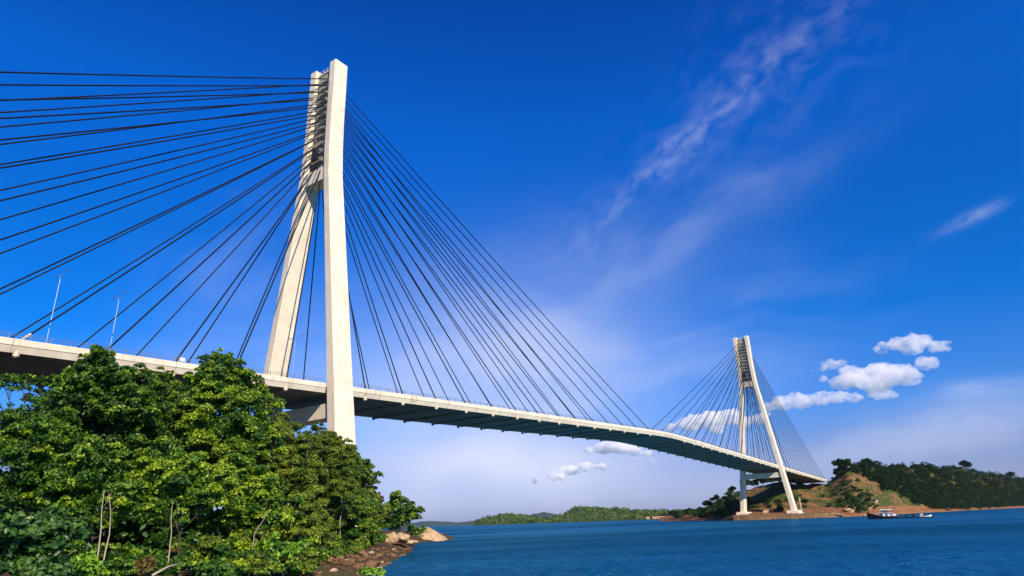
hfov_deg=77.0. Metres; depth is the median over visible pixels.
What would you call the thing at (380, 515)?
leafy tree
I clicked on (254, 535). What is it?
bare trunk
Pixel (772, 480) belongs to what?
island tree
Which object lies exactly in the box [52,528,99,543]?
leafy shrub
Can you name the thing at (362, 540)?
leafy shrub
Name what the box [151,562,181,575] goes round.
driftwood
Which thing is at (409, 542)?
boulder
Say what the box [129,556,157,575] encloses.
leafy shrub
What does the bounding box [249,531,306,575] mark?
leafy shrub
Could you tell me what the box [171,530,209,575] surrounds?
leafy shrub
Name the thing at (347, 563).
boulder
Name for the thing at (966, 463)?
island tree
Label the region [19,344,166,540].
leafy tree
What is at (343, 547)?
leafy shrub
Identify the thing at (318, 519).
leafy shrub
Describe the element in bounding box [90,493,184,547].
leafy tree
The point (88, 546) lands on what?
leafy shrub
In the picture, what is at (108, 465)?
leafy tree
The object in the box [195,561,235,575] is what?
leafy shrub
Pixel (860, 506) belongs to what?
island tree
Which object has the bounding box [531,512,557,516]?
hill
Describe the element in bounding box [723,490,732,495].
island tree
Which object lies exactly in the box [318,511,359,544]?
leafy shrub
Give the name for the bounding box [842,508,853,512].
boulder
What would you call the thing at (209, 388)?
leafy tree
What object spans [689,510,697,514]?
island tree
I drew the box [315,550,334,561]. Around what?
leafy shrub
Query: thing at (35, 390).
leafy tree
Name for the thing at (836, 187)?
sky
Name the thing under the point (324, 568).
shore ground
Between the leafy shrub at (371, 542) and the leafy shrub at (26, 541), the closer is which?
the leafy shrub at (26, 541)
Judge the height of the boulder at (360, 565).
0.604 m
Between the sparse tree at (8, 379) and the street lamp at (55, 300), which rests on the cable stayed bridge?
the street lamp at (55, 300)
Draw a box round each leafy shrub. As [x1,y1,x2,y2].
[0,506,90,575]
[12,556,73,575]
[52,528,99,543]
[56,549,107,575]
[63,528,107,572]
[90,527,156,545]
[98,541,142,560]
[99,557,136,575]
[110,552,142,560]
[112,512,188,543]
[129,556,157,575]
[135,539,170,560]
[146,555,175,575]
[170,548,207,574]
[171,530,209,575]
[177,503,217,532]
[184,535,224,559]
[189,523,232,536]
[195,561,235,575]
[197,543,238,570]
[220,537,250,559]
[221,518,271,546]
[222,558,249,575]
[235,549,273,575]
[244,551,274,575]
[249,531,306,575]
[250,559,279,575]
[264,492,341,549]
[275,559,302,575]
[286,548,321,564]
[286,559,317,575]
[292,533,330,556]
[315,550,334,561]
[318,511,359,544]
[322,535,349,555]
[329,549,342,556]
[333,501,381,538]
[338,539,360,553]
[348,539,366,549]
[349,534,370,547]
[357,566,385,575]
[366,534,381,542]
[366,538,377,546]
[372,524,387,542]
[377,492,383,507]
[405,525,427,544]
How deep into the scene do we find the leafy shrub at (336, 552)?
47.65 m
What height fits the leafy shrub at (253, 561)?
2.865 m
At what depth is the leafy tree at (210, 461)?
64.87 m
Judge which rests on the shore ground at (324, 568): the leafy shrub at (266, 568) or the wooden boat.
the leafy shrub at (266, 568)
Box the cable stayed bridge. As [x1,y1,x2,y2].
[0,59,826,526]
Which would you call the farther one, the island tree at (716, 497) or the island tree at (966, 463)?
the island tree at (966, 463)
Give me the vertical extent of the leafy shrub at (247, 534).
3.569 m
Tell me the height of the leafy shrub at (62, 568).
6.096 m
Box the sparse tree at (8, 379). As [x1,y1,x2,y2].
[0,373,54,514]
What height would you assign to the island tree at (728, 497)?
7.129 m
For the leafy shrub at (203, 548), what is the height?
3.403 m
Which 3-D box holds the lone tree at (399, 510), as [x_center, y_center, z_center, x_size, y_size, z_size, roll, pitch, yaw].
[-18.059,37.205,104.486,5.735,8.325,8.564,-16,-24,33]
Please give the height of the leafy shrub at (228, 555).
3.327 m
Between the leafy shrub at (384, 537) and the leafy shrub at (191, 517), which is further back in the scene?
the leafy shrub at (384, 537)
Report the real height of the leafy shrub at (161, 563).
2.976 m
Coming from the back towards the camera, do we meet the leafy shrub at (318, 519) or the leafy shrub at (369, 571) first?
the leafy shrub at (318, 519)
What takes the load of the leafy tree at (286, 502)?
on the shore ground at (324, 568)
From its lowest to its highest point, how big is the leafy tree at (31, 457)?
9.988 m
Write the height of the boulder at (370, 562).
0.759 m
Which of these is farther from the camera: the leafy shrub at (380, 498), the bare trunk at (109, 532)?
the leafy shrub at (380, 498)
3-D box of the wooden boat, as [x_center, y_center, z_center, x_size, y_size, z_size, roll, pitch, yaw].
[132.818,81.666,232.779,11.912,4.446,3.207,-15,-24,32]
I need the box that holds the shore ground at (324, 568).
[0,530,455,575]
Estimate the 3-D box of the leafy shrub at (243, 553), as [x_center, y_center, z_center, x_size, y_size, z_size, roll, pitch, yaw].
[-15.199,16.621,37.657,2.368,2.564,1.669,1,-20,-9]
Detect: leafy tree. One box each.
[0,387,47,437]
[0,405,106,571]
[0,465,111,527]
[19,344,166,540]
[37,433,169,575]
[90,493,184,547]
[108,363,210,453]
[108,418,213,470]
[122,435,238,575]
[156,347,288,535]
[185,443,276,509]
[193,447,307,538]
[241,411,327,529]
[254,483,322,505]
[265,420,369,525]
[324,433,378,521]
[351,452,390,528]
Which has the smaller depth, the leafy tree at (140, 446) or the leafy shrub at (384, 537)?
the leafy tree at (140, 446)
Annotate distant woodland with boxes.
[471,505,684,524]
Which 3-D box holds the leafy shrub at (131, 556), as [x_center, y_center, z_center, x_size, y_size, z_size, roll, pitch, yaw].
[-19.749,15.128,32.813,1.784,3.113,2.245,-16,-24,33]
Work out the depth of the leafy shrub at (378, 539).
74.59 m
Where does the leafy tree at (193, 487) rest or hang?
on the shore ground at (324, 568)
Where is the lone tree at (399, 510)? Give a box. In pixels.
[378,490,425,532]
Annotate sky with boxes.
[0,0,1023,522]
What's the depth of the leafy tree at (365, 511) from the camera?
73.86 m
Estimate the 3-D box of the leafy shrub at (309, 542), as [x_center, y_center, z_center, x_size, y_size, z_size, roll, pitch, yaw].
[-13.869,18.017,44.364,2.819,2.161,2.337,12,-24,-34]
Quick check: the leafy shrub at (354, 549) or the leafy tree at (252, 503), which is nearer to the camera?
the leafy tree at (252, 503)
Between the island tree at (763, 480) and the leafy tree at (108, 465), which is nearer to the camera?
the leafy tree at (108, 465)
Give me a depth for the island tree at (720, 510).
431.43 m
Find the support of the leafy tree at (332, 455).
on the shore ground at (324, 568)
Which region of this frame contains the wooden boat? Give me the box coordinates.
[866,508,898,518]
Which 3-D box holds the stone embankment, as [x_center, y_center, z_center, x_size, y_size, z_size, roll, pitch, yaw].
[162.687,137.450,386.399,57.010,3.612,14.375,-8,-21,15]
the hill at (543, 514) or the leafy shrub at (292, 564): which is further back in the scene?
the hill at (543, 514)
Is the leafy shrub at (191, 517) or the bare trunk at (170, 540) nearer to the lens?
the bare trunk at (170, 540)
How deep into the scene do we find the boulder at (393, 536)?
94.80 m
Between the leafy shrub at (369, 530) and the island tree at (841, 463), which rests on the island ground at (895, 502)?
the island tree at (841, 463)
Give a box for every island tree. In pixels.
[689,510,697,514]
[698,508,707,514]
[709,510,718,516]
[711,494,719,499]
[716,508,723,513]
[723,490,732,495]
[724,500,733,506]
[725,495,733,500]
[726,503,736,514]
[727,486,736,491]
[746,480,758,486]
[755,478,767,487]
[766,478,778,482]
[775,502,784,506]
[831,457,848,468]
[856,504,865,512]
[857,493,867,497]
[958,460,972,470]
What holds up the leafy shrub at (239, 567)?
on the shore ground at (324, 568)
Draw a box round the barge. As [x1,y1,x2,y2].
[896,514,934,517]
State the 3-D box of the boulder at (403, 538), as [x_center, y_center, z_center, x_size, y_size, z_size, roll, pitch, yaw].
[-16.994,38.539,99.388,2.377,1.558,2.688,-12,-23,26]
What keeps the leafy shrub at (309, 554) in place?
on the shore ground at (324, 568)
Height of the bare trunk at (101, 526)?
5.981 m
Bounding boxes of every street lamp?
[46,270,67,341]
[109,292,126,350]
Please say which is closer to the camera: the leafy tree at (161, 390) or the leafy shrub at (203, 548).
the leafy shrub at (203, 548)
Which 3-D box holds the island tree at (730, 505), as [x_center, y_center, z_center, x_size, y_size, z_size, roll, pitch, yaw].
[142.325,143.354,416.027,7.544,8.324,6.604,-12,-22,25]
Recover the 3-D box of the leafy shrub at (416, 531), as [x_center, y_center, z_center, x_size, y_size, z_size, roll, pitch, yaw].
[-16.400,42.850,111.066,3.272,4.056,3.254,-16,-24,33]
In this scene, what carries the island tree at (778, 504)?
on the island ground at (895, 502)
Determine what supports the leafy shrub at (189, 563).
on the shore ground at (324, 568)
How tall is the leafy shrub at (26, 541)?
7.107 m
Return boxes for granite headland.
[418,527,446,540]
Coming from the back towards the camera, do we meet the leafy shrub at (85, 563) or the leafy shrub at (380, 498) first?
the leafy shrub at (380, 498)
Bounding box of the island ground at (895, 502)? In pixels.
[659,467,1023,520]
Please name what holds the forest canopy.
on the island ground at (895, 502)
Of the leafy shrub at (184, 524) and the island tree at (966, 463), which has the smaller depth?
the leafy shrub at (184, 524)
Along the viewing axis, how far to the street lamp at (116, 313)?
112.70 m
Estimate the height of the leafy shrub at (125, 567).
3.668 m
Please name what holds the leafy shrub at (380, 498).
on the shore ground at (324, 568)
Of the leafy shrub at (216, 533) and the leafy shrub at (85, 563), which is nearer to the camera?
the leafy shrub at (85, 563)
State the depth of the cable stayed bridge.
154.09 m
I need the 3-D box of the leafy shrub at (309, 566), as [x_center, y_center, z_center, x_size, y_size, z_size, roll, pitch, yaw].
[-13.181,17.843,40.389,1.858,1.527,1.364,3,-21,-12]
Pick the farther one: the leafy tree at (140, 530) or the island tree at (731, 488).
the island tree at (731, 488)
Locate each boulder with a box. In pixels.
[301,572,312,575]
[340,560,351,565]
[352,563,364,568]
[365,560,376,567]
[385,532,398,542]
[388,543,411,548]
[397,532,409,542]
[400,539,418,545]
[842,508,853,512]
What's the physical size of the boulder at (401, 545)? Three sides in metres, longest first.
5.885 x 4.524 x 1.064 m
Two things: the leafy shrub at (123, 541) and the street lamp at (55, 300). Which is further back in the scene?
the street lamp at (55, 300)
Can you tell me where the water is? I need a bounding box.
[363,508,1023,575]
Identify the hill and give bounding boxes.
[389,520,476,526]
[472,508,668,525]
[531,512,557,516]
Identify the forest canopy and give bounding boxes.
[833,458,1023,510]
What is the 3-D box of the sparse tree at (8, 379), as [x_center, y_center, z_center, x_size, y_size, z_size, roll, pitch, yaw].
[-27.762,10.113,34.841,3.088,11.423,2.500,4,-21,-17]
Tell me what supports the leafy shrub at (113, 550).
on the shore ground at (324, 568)
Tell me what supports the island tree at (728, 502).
on the island ground at (895, 502)
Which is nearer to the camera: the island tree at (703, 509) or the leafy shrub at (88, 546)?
the leafy shrub at (88, 546)
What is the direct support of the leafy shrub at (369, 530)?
on the shore ground at (324, 568)
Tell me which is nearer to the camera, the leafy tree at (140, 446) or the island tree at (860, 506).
the leafy tree at (140, 446)
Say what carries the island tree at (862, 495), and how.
on the island ground at (895, 502)
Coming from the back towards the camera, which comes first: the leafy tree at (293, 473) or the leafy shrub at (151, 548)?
the leafy tree at (293, 473)
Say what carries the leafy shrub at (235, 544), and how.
on the shore ground at (324, 568)
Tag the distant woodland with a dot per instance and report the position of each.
(598, 513)
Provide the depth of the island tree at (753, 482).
496.60 m
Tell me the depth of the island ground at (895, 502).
466.86 m
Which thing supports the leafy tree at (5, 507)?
on the shore ground at (324, 568)
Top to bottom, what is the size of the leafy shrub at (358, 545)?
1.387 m
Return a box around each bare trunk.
[97,490,110,555]
[103,495,120,560]
[166,510,176,575]
[248,505,270,575]
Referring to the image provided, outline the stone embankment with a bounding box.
[733,512,832,520]
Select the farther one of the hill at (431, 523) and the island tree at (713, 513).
the hill at (431, 523)
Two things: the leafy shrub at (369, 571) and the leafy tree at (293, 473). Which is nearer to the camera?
the leafy shrub at (369, 571)
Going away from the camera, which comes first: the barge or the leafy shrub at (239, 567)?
the leafy shrub at (239, 567)
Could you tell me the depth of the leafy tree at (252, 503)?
41.59 m

